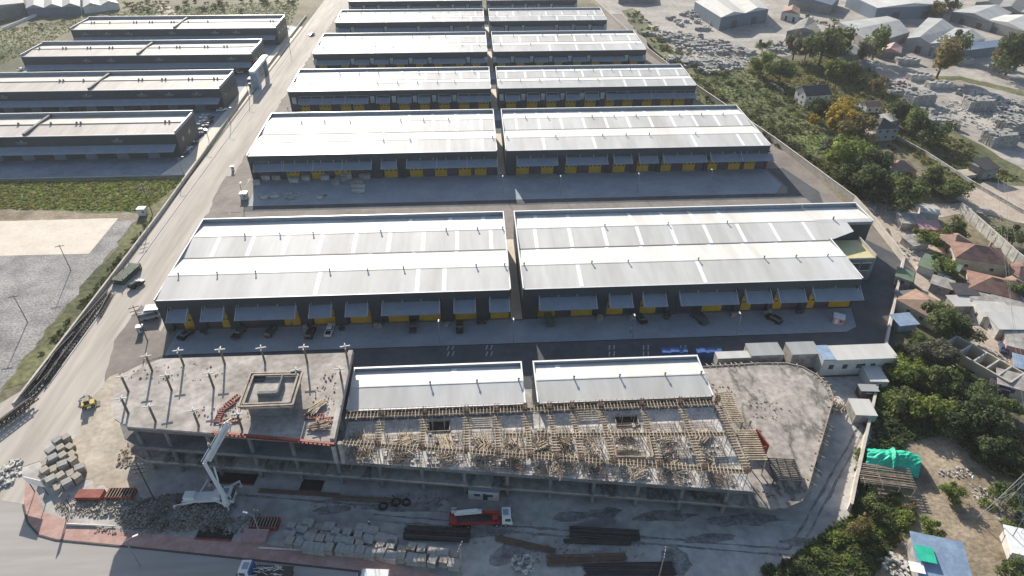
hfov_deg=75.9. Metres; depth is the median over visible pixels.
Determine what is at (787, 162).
yard base
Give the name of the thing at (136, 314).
utility pole
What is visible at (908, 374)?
tree
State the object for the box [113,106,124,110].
door
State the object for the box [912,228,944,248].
tree
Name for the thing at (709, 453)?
rebar mat
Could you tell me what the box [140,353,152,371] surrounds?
cross head column
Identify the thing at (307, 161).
window
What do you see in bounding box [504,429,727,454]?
beam formwork
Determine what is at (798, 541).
damp ground
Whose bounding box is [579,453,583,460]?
starter bars
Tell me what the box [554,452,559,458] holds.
starter bars
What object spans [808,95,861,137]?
tree
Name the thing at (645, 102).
door
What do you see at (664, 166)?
door
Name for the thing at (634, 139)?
warehouse
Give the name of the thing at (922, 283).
dirt lane
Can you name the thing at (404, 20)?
warehouse
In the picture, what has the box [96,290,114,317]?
steel truss
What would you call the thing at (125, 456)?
rubble heap
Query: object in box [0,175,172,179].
lot kerb
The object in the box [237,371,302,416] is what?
stair penthouse
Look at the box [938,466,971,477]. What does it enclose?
rubble heap
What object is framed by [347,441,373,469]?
plank scatter
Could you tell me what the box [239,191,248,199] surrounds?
cabinet
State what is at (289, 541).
block stack
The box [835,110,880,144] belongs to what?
tree
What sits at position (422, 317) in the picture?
door
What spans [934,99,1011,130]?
rubble heap
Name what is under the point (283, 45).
boundary wall
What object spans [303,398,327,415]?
timber heap
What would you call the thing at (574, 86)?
warehouse
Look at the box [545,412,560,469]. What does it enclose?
beam formwork
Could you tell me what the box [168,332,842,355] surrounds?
apron kerb
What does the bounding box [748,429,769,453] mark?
shaft form
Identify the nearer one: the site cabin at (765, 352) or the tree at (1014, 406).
the tree at (1014, 406)
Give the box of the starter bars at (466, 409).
[464,404,468,412]
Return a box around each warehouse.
[0,69,238,112]
[0,110,198,160]
[20,39,264,72]
[70,15,287,44]
[154,211,510,330]
[246,109,497,179]
[288,66,490,111]
[313,32,487,68]
[335,8,484,32]
[346,361,525,418]
[348,0,482,9]
[486,0,576,15]
[488,7,606,37]
[491,30,646,70]
[495,64,696,109]
[501,105,774,175]
[513,203,863,318]
[532,355,713,407]
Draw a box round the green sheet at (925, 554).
[914,544,936,563]
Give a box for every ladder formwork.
[213,408,225,422]
[217,400,235,413]
[219,417,237,424]
[223,394,240,406]
[305,413,323,419]
[316,416,333,421]
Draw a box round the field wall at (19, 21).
[2,14,36,29]
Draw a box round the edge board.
[702,362,833,501]
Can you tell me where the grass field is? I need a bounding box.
[0,178,182,213]
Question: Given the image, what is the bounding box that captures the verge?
[0,179,187,389]
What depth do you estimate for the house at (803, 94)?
305.02 m
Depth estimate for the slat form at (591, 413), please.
131.01 m
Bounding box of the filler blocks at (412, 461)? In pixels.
[384,434,418,462]
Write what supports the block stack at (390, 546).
on the site ground at (535, 509)
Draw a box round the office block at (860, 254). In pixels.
[834,237,876,279]
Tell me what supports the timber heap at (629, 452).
on the unfinished building
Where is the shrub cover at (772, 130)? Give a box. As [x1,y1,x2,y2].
[0,0,1018,354]
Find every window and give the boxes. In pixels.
[238,303,294,306]
[255,159,370,162]
[300,95,367,97]
[311,302,330,304]
[347,301,366,303]
[383,299,437,302]
[407,156,495,160]
[458,93,489,95]
[517,155,555,157]
[540,294,593,296]
[567,154,605,156]
[607,90,693,93]
[614,154,629,155]
[639,153,655,154]
[663,152,703,154]
[679,289,734,292]
[711,150,770,153]
[746,288,767,289]
[777,287,801,289]
[812,285,855,288]
[852,263,860,269]
[859,262,871,270]
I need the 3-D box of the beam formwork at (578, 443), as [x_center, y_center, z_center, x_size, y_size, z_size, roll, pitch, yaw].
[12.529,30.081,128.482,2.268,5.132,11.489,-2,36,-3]
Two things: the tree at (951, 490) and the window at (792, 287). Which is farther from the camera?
the window at (792, 287)
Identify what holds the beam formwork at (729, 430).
on the unfinished building
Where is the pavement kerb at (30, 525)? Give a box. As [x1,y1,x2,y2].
[22,504,359,571]
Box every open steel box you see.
[104,487,137,500]
[249,516,280,530]
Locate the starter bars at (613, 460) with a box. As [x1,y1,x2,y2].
[611,455,616,462]
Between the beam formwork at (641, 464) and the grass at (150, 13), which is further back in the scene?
the grass at (150, 13)
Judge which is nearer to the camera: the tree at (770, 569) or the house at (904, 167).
the tree at (770, 569)
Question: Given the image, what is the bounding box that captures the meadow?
[689,54,1023,201]
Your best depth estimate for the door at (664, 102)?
305.63 m
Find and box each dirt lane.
[860,199,1023,228]
[888,223,1023,405]
[955,181,1023,222]
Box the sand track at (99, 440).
[67,373,158,487]
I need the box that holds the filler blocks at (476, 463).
[470,437,491,469]
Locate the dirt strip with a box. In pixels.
[0,209,137,220]
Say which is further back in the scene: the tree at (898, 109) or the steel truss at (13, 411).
the tree at (898, 109)
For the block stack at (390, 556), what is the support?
on the site ground at (535, 509)
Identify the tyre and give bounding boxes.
[379,502,387,510]
[391,498,400,506]
[402,498,410,506]
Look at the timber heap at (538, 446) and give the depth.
129.75 m
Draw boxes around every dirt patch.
[104,305,162,381]
[209,176,245,212]
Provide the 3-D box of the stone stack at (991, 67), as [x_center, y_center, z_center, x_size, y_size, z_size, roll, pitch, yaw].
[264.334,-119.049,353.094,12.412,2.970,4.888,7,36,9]
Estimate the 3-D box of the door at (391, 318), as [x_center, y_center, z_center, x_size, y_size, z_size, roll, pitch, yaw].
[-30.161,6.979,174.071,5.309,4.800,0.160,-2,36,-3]
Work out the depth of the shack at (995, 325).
171.04 m
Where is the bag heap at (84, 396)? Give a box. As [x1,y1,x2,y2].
[78,394,93,402]
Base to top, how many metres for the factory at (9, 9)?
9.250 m
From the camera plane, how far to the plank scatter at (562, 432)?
131.81 m
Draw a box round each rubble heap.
[0,458,23,488]
[55,495,103,517]
[79,494,148,517]
[89,520,227,535]
[114,491,236,533]
[116,443,137,467]
[131,363,222,382]
[196,403,248,424]
[196,516,259,535]
[257,192,303,196]
[309,493,455,508]
[313,373,335,416]
[394,523,546,545]
[509,554,534,574]
[530,538,643,566]
[663,50,760,65]
[747,400,790,419]
[754,484,792,497]
[868,206,896,214]
[880,551,909,575]
[891,241,923,260]
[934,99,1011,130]
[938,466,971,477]
[970,484,1003,520]
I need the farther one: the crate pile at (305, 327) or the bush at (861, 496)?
the crate pile at (305, 327)
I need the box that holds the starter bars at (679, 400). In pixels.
[677,396,682,403]
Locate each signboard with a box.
[23,476,48,494]
[58,492,70,510]
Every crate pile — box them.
[200,329,207,334]
[302,324,308,331]
[374,322,381,328]
[476,317,485,324]
[596,314,603,320]
[628,314,636,320]
[663,312,670,319]
[731,311,738,316]
[763,309,771,315]
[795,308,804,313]
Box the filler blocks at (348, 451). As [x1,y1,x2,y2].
[345,448,371,460]
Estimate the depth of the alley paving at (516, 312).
189.53 m
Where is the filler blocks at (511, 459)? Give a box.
[501,430,521,471]
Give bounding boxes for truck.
[110,262,141,284]
[173,418,242,512]
[236,559,293,575]
[449,507,512,527]
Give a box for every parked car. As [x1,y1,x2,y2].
[127,278,145,289]
[137,311,160,320]
[176,328,195,340]
[196,120,204,124]
[198,128,206,131]
[216,107,226,111]
[230,325,246,339]
[263,325,276,337]
[304,327,316,338]
[324,323,334,336]
[409,319,416,332]
[456,320,462,333]
[544,312,553,326]
[634,312,647,324]
[690,310,708,325]
[764,313,782,324]
[998,341,1008,353]
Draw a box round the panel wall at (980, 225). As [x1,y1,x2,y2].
[958,203,1023,262]
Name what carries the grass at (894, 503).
on the ground at (308, 8)
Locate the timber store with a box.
[854,462,916,495]
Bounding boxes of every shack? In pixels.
[889,312,919,331]
[893,289,913,301]
[894,212,925,230]
[899,233,930,250]
[904,531,971,575]
[915,219,941,233]
[918,204,940,219]
[945,295,973,312]
[949,282,980,295]
[969,301,1010,325]
[982,312,1023,338]
[990,293,1023,306]
[999,524,1023,560]
[1001,330,1023,354]
[1007,305,1023,322]
[1009,352,1023,371]
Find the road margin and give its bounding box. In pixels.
[185,17,336,246]
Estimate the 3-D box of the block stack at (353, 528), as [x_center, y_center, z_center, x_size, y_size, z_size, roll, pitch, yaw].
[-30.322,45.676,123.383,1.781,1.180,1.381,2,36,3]
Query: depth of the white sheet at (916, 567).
114.35 m
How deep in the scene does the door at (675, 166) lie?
250.00 m
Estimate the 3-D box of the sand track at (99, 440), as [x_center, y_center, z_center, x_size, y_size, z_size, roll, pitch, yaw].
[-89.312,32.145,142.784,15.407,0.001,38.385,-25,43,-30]
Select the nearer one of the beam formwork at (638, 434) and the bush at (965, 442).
the beam formwork at (638, 434)
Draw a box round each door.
[3,108,14,112]
[21,155,34,160]
[30,107,42,112]
[53,155,66,159]
[58,107,69,111]
[85,154,97,158]
[86,106,97,111]
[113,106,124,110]
[116,153,128,158]
[141,105,150,110]
[148,153,160,157]
[168,105,178,109]
[184,314,194,328]
[195,105,205,109]
[210,322,221,327]
[222,312,230,326]
[243,320,261,326]
[258,172,271,179]
[284,310,300,324]
[286,171,300,178]
[300,105,310,111]
[300,171,311,178]
[310,105,319,111]
[311,171,324,178]
[314,309,335,323]
[319,65,326,68]
[319,104,331,111]
[325,171,334,177]
[331,104,340,111]
[335,170,350,175]
[340,104,350,111]
[350,308,371,322]
[352,170,363,177]
[353,104,364,110]
[380,103,389,110]
[384,169,397,176]
[388,315,408,321]
[399,103,409,109]
[410,169,422,176]
[419,309,440,320]
[420,103,429,109]
[423,168,433,175]
[435,168,446,175]
[439,102,449,109]
[448,168,457,175]
[455,313,476,319]
[459,102,468,108]
[459,168,470,175]
[470,102,477,108]
[475,167,485,174]
[478,102,488,108]
[487,167,495,174]
[491,312,508,317]
[506,101,515,108]
[516,163,528,173]
[527,101,536,107]
[530,166,539,173]
[538,302,554,316]
[541,166,552,173]
[546,101,555,107]
[556,310,569,315]
[565,98,575,107]
[565,161,576,172]
[571,309,591,315]
[577,165,587,172]
[584,97,594,106]
[588,165,600,172]
[605,97,613,106]
[606,300,622,314]
[612,161,624,171]
[613,61,620,64]
[614,100,621,106]
[622,99,632,106]
[633,99,641,105]
[636,160,648,171]
[639,299,655,312]
[642,99,651,105]
[652,99,659,105]
[660,99,671,105]
[660,159,670,170]
[671,163,681,170]
[673,99,684,105]
[676,299,692,311]
[682,163,694,170]
[684,98,692,105]
[695,163,702,169]
[701,305,721,310]
[707,158,717,169]
[717,162,727,169]
[727,162,740,169]
[730,20,736,28]
[740,296,750,309]
[743,161,755,168]
[750,16,756,24]
[751,304,764,309]
[755,161,767,168]
[772,295,781,308]
[781,303,796,308]
[806,294,814,307]
[814,302,827,307]
[827,301,849,306]
[892,12,899,18]
[914,46,921,53]
[920,11,928,18]
[958,18,964,24]
[975,23,981,29]
[990,26,997,33]
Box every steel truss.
[0,394,38,427]
[0,397,32,426]
[0,401,27,425]
[21,362,51,398]
[28,362,61,397]
[36,349,60,382]
[44,349,68,382]
[47,332,74,363]
[57,333,82,363]
[65,310,91,338]
[75,310,97,339]
[86,290,110,316]
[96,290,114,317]
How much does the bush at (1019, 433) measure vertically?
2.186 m
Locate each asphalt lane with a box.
[158,329,894,388]
[243,168,822,211]
[490,79,495,88]
[494,120,500,132]
[827,240,900,330]
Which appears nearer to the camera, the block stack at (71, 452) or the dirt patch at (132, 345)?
the block stack at (71, 452)
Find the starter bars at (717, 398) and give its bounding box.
[715,394,720,402]
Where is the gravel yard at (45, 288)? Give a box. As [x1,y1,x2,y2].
[0,212,139,391]
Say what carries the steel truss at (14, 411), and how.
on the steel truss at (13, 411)
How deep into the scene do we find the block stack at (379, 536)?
121.15 m
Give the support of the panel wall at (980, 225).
on the ground at (308, 8)
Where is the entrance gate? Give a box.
[249,55,268,88]
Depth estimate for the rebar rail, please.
132.50 m
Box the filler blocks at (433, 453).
[427,433,461,466]
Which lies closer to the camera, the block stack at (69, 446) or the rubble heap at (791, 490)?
the rubble heap at (791, 490)
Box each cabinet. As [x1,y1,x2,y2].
[135,206,147,215]
[135,324,143,332]
[143,304,158,312]
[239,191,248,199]
[247,76,252,87]
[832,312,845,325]
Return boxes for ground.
[0,0,1023,575]
[16,376,896,575]
[311,505,350,515]
[359,501,443,511]
[468,528,518,537]
[489,543,531,566]
[553,511,590,521]
[586,506,622,517]
[632,509,698,521]
[660,546,692,575]
[683,533,736,542]
[706,512,788,526]
[779,537,812,545]
[814,460,821,476]
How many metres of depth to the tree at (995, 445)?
135.54 m
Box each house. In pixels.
[793,82,831,106]
[859,100,882,112]
[863,129,875,140]
[866,118,899,140]
[879,113,902,126]
[886,160,917,177]
[893,266,914,288]
[895,289,952,330]
[916,176,941,190]
[916,253,962,279]
[928,274,955,295]
[933,232,973,254]
[944,335,1023,383]
[947,241,1009,275]
[955,169,976,178]
[963,270,1021,299]
[968,157,1000,180]
[969,292,993,301]
[996,367,1023,399]
[1003,262,1023,280]
[1006,276,1023,283]
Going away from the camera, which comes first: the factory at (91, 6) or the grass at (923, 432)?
the grass at (923, 432)
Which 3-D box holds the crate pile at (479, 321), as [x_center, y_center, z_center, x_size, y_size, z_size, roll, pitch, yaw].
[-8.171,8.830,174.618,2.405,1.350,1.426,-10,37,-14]
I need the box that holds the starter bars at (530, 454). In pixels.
[527,450,532,456]
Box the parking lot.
[0,25,293,179]
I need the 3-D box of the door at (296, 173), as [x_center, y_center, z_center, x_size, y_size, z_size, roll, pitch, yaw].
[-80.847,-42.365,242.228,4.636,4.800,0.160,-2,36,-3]
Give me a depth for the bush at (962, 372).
158.85 m
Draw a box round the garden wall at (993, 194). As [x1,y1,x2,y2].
[896,136,1023,213]
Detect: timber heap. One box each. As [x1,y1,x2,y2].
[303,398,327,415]
[305,418,332,430]
[356,437,368,452]
[390,433,420,450]
[436,433,455,456]
[475,440,492,461]
[506,430,519,447]
[531,439,548,452]
[551,437,573,445]
[585,452,600,469]
[614,445,640,460]
[662,459,683,473]
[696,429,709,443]
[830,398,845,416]
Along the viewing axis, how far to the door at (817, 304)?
180.77 m
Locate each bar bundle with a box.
[258,488,339,496]
[330,495,404,503]
[403,524,470,542]
[495,535,555,553]
[546,552,626,565]
[563,538,631,545]
[569,526,639,540]
[583,561,676,575]
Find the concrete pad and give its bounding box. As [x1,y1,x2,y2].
[0,218,117,255]
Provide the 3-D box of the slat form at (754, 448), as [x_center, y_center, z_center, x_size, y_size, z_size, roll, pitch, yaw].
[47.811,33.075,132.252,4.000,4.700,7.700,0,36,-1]
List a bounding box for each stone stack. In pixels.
[640,30,650,35]
[661,35,672,40]
[665,15,676,19]
[666,57,675,62]
[673,39,685,44]
[679,11,689,15]
[682,41,692,47]
[690,43,701,47]
[695,26,705,30]
[696,47,708,52]
[709,42,721,46]
[716,50,728,54]
[745,50,755,55]
[768,47,779,52]
[858,63,869,68]
[870,65,876,70]
[887,89,904,95]
[894,56,920,64]
[902,89,937,105]
[905,72,933,80]
[906,82,917,90]
[923,79,953,88]
[924,107,937,114]
[928,115,945,118]
[930,115,938,123]
[955,88,964,94]
[958,56,974,64]
[959,95,997,111]
[968,92,978,96]
[978,128,1020,147]
[988,62,1017,71]
[989,117,1006,122]
[993,95,1003,100]
[994,115,1023,133]
[995,102,1008,110]
[1002,98,1011,102]
[1012,101,1022,107]
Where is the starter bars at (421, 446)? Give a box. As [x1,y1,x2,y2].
[419,441,424,449]
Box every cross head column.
[115,394,129,413]
[116,373,129,391]
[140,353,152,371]
[143,402,156,422]
[160,372,172,390]
[173,347,184,365]
[186,406,199,426]
[203,370,214,388]
[214,346,225,364]
[231,410,242,429]
[255,345,265,362]
[298,344,308,362]
[334,365,344,381]
[340,343,349,358]
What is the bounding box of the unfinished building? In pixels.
[110,350,832,513]
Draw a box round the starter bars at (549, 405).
[547,401,551,409]
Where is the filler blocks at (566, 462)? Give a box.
[557,431,569,472]
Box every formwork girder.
[212,431,277,440]
[277,437,334,446]
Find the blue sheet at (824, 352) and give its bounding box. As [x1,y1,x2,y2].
[814,345,836,359]
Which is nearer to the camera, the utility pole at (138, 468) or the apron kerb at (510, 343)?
the utility pole at (138, 468)
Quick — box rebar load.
[250,564,281,575]
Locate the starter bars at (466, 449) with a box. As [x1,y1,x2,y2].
[464,444,468,452]
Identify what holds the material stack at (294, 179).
on the concrete apron at (536, 186)
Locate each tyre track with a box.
[236,494,447,513]
[368,519,789,556]
[373,514,789,549]
[789,426,858,549]
[797,429,864,551]
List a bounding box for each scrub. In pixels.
[622,8,699,73]
[925,76,1023,95]
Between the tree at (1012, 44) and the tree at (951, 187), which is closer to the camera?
the tree at (951, 187)
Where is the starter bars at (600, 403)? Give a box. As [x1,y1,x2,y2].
[598,399,602,407]
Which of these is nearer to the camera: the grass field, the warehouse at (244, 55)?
the grass field
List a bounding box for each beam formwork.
[342,439,467,470]
[345,399,717,434]
[373,420,387,457]
[417,417,429,461]
[461,415,472,464]
[471,448,602,478]
[491,414,502,467]
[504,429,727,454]
[521,413,534,464]
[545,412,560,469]
[567,411,585,471]
[595,410,617,473]
[605,457,747,490]
[636,408,662,477]
[674,407,705,481]
[711,405,749,484]
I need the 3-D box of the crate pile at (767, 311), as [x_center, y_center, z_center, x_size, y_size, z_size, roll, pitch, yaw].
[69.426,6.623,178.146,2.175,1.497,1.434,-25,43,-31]
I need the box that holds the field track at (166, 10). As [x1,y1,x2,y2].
[156,5,176,15]
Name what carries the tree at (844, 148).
on the meadow
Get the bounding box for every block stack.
[37,474,46,483]
[38,465,49,475]
[39,458,50,466]
[44,445,57,455]
[44,473,57,487]
[46,452,59,464]
[49,464,58,473]
[51,435,63,445]
[52,482,63,492]
[55,443,67,452]
[55,470,66,482]
[56,458,69,470]
[57,450,68,460]
[60,433,72,444]
[60,476,74,490]
[65,442,76,450]
[65,468,74,476]
[66,455,79,466]
[67,449,77,456]
[70,471,83,484]
[74,462,86,473]
[282,527,296,539]
[284,521,296,530]
[284,535,294,548]
[293,536,303,550]
[295,522,308,533]
[301,518,315,527]
[301,541,314,554]
[302,531,316,541]
[308,527,317,533]
[312,542,325,555]
[314,523,322,532]
[314,533,325,542]
[319,529,329,536]
[322,521,336,531]
[323,542,334,555]
[324,532,334,542]
[330,527,341,535]
[333,533,346,545]
[334,542,345,556]
[336,524,345,532]
[341,527,352,536]
[342,543,355,557]
[344,536,354,544]
[347,526,355,534]
[353,530,362,540]
[353,545,366,558]
[354,522,368,534]
[354,537,363,544]
[362,533,374,545]
[362,547,376,561]
[365,525,379,534]
[366,542,375,547]
[373,532,386,541]
[375,540,385,548]
[375,547,386,561]
[384,534,398,547]
[384,550,396,564]
[386,539,395,550]
[396,544,406,551]
[396,550,406,563]
[405,552,418,566]
[406,541,416,552]
[416,543,426,553]
[417,554,426,566]
[427,546,436,558]
[427,553,438,568]
[436,547,449,558]
[438,554,448,568]
[447,557,460,571]
[448,550,457,557]
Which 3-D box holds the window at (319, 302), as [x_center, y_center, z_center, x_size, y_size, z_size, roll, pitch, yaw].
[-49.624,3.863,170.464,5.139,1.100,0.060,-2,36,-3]
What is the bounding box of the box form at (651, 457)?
[612,435,653,459]
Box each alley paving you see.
[484,27,489,37]
[487,52,493,70]
[491,89,497,109]
[496,134,505,173]
[506,239,522,319]
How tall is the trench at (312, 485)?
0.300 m
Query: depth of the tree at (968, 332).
167.05 m
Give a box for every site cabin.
[468,488,499,500]
[712,351,750,364]
[743,342,784,362]
[783,341,817,367]
[813,343,898,375]
[844,398,877,424]
[855,384,879,398]
[859,366,888,388]
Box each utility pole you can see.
[8,295,27,321]
[55,245,70,270]
[128,305,147,341]
[130,463,155,500]
[138,184,152,214]
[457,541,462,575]
[659,546,665,575]
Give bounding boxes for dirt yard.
[828,534,910,575]
[889,419,1023,575]
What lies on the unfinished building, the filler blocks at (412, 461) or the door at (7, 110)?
the filler blocks at (412, 461)
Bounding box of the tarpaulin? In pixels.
[864,447,920,477]
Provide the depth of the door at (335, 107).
297.89 m
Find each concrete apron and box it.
[165,308,855,354]
[247,169,780,205]
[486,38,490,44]
[490,71,495,78]
[494,110,500,119]
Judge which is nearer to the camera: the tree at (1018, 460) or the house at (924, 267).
the tree at (1018, 460)
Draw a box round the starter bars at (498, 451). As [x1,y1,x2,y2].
[496,446,500,454]
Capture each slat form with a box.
[469,418,492,427]
[573,410,601,420]
[714,392,744,433]
[732,430,767,474]
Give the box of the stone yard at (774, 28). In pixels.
[596,0,1023,186]
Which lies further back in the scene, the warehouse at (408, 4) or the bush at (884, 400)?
the warehouse at (408, 4)
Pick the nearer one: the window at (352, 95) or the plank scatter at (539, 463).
the plank scatter at (539, 463)
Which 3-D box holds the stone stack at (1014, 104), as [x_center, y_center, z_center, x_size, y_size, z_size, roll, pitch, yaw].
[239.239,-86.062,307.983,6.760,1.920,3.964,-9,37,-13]
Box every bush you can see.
[796,551,817,572]
[803,547,810,555]
[806,546,823,561]
[821,532,830,542]
[822,530,845,548]
[837,552,855,564]
[839,531,850,541]
[852,498,862,510]
[853,447,866,461]
[853,466,870,482]
[856,491,868,501]
[857,480,866,490]
[861,480,879,496]
[862,420,879,426]
[870,524,886,539]
[874,407,893,417]
[876,391,893,405]
[877,394,896,409]
[878,526,887,534]
[879,383,893,392]
[881,417,898,429]
[885,426,899,432]
[888,535,900,541]
[890,437,907,449]
[896,515,913,530]
[898,509,919,525]
[901,501,917,516]
[903,342,917,357]
[910,381,929,392]
[912,362,927,370]
[914,353,935,366]
[917,360,934,369]
[923,413,934,425]
[948,365,973,380]
[952,364,980,383]
[958,437,980,454]
[965,374,987,386]
[970,450,988,462]
[975,496,990,509]
[987,500,998,511]
[1000,516,1014,525]
[1005,437,1022,448]
[1009,428,1023,437]
[1010,464,1021,478]
[1012,512,1023,521]
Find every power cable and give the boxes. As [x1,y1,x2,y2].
[998,179,1023,365]
[1007,193,1023,404]
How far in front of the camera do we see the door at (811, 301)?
180.07 m
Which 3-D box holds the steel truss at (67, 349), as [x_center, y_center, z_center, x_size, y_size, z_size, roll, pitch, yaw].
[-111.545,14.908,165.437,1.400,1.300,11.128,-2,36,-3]
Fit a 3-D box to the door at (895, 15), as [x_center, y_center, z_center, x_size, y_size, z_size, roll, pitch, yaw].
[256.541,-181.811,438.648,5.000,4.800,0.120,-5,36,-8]
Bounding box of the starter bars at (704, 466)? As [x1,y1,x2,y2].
[701,461,707,469]
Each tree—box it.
[749,50,776,76]
[754,39,772,51]
[759,562,783,575]
[763,57,799,82]
[780,556,809,575]
[784,28,804,59]
[799,38,815,60]
[802,27,848,65]
[803,97,832,120]
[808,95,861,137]
[819,136,836,152]
[823,56,846,79]
[825,24,858,58]
[825,132,872,164]
[830,158,865,182]
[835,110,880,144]
[843,59,868,80]
[844,156,888,193]
[845,512,872,539]
[857,39,878,60]
[857,141,881,162]
[859,23,891,59]
[861,494,889,518]
[862,178,894,205]
[864,148,897,168]
[871,74,890,93]
[881,363,899,382]
[882,169,931,211]
[883,101,917,124]
[886,385,918,413]
[888,350,930,387]
[902,106,936,136]
[907,328,933,352]
[908,392,957,423]
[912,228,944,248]
[913,340,944,365]
[915,119,960,146]
[915,176,942,193]
[919,164,949,184]
[919,514,947,537]
[920,300,974,338]
[922,364,964,396]
[928,0,946,17]
[930,253,959,278]
[930,337,963,365]
[932,36,965,78]
[935,178,977,199]
[937,29,974,49]
[938,481,969,508]
[939,214,971,237]
[939,404,989,440]
[942,380,1001,407]
[944,0,963,12]
[954,312,987,343]
[961,386,1013,437]
[970,427,1018,464]
[984,480,1019,512]
[991,47,1013,72]
[991,224,1023,245]
[992,31,1023,75]
[993,553,1023,575]
[996,395,1023,415]
[1000,448,1023,478]
[1005,280,1023,296]
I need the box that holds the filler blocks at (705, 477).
[687,429,733,486]
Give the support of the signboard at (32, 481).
on the site ground at (535, 509)
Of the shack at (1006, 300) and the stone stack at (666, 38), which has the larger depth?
the stone stack at (666, 38)
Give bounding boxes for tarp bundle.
[660,347,687,355]
[694,347,721,358]
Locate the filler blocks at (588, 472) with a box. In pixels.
[579,428,603,474]
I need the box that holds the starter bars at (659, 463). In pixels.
[657,458,663,466]
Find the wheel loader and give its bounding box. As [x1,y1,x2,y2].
[81,397,99,409]
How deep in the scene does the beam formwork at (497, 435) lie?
127.58 m
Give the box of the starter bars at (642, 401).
[639,397,644,405]
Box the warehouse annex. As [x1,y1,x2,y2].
[802,202,873,240]
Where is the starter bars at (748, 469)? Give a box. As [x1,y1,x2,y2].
[745,465,751,472]
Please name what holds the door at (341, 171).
in the warehouse at (382, 144)
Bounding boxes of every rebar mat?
[347,435,381,460]
[383,433,422,463]
[427,432,465,466]
[469,430,496,469]
[500,429,526,471]
[531,428,551,473]
[555,427,576,475]
[573,426,605,477]
[602,425,652,480]
[642,423,694,483]
[681,421,737,486]
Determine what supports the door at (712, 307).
in the warehouse at (606, 261)
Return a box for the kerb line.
[46,17,314,387]
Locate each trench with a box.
[194,526,235,541]
[210,472,258,485]
[298,479,324,491]
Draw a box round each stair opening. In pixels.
[426,419,449,432]
[614,414,639,426]
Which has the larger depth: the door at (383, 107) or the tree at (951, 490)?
the door at (383, 107)
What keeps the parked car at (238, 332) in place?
on the concrete apron at (538, 330)
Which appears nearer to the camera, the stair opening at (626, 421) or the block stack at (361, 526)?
the block stack at (361, 526)
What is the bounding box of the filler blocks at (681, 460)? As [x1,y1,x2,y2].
[653,429,690,483]
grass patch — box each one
[785,122,824,132]
[791,133,833,151]
[834,80,878,101]
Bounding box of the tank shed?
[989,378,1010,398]
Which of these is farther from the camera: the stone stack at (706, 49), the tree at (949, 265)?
the stone stack at (706, 49)
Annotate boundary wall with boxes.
[12,171,190,407]
[189,91,248,172]
[260,15,306,76]
[591,0,904,261]
[847,256,905,510]
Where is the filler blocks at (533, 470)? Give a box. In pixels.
[531,427,545,473]
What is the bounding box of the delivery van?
[357,569,389,575]
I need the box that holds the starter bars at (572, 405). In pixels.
[569,400,574,408]
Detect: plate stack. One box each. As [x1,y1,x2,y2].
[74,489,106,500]
[240,529,269,543]
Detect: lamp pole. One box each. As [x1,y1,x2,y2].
[65,523,115,526]
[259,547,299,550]
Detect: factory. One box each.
[0,0,27,20]
[26,0,82,15]
[83,0,119,13]
[618,0,655,3]
[694,0,767,30]
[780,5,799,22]
[785,17,818,38]
[788,0,838,14]
[820,44,859,59]
[838,16,909,47]
[845,0,944,19]
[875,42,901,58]
[903,18,985,57]
[928,40,1000,57]
[949,4,1012,31]
[975,0,1023,14]
[990,14,1023,36]
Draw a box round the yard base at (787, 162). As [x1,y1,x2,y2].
[145,14,903,377]
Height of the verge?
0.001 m
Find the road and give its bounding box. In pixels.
[0,0,348,443]
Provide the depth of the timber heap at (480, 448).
129.01 m
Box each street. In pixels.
[0,416,46,503]
[0,501,357,575]
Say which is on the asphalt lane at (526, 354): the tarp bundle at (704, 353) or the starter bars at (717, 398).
the tarp bundle at (704, 353)
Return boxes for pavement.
[24,482,444,575]
[161,27,301,174]
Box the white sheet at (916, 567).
[908,561,925,573]
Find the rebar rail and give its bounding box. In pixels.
[346,394,716,413]
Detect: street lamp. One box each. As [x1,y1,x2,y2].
[125,534,139,565]
[243,511,261,536]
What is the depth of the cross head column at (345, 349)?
140.59 m
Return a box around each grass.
[0,0,299,63]
[777,490,908,575]
[853,339,962,509]
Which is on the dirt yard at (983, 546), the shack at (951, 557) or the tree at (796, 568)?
the shack at (951, 557)
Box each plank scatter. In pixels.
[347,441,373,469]
[350,432,373,456]
[352,429,372,449]
[386,450,412,465]
[389,438,416,455]
[397,428,413,443]
[432,434,453,446]
[435,452,459,468]
[472,431,489,444]
[473,456,501,472]
[495,450,526,472]
[501,440,526,462]
[502,430,515,446]
[529,428,550,442]
[532,452,557,477]
[534,444,553,454]
[547,426,573,449]
[547,438,573,463]
[552,460,580,479]
[572,439,604,467]
[581,430,594,444]
[584,455,613,480]
[615,428,638,443]
[626,460,647,480]
[655,463,689,488]
[656,430,676,444]
[657,441,679,463]
[700,447,716,464]
[702,462,734,492]
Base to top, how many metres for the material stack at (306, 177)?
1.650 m
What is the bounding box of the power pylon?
[976,474,1023,537]
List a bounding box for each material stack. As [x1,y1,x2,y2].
[252,179,260,184]
[258,195,268,199]
[261,175,269,179]
[269,194,279,198]
[272,175,280,179]
[288,176,299,182]
[301,175,310,180]
[320,174,328,179]
[331,179,340,184]
[335,175,346,181]
[340,173,351,178]
[349,179,362,185]
[351,184,365,188]
[351,189,364,193]
[359,173,370,179]
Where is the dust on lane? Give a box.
[238,198,810,241]
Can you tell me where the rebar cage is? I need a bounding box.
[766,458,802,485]
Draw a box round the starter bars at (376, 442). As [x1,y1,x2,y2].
[374,438,379,445]
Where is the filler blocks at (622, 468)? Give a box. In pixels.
[608,423,649,480]
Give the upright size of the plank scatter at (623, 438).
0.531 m

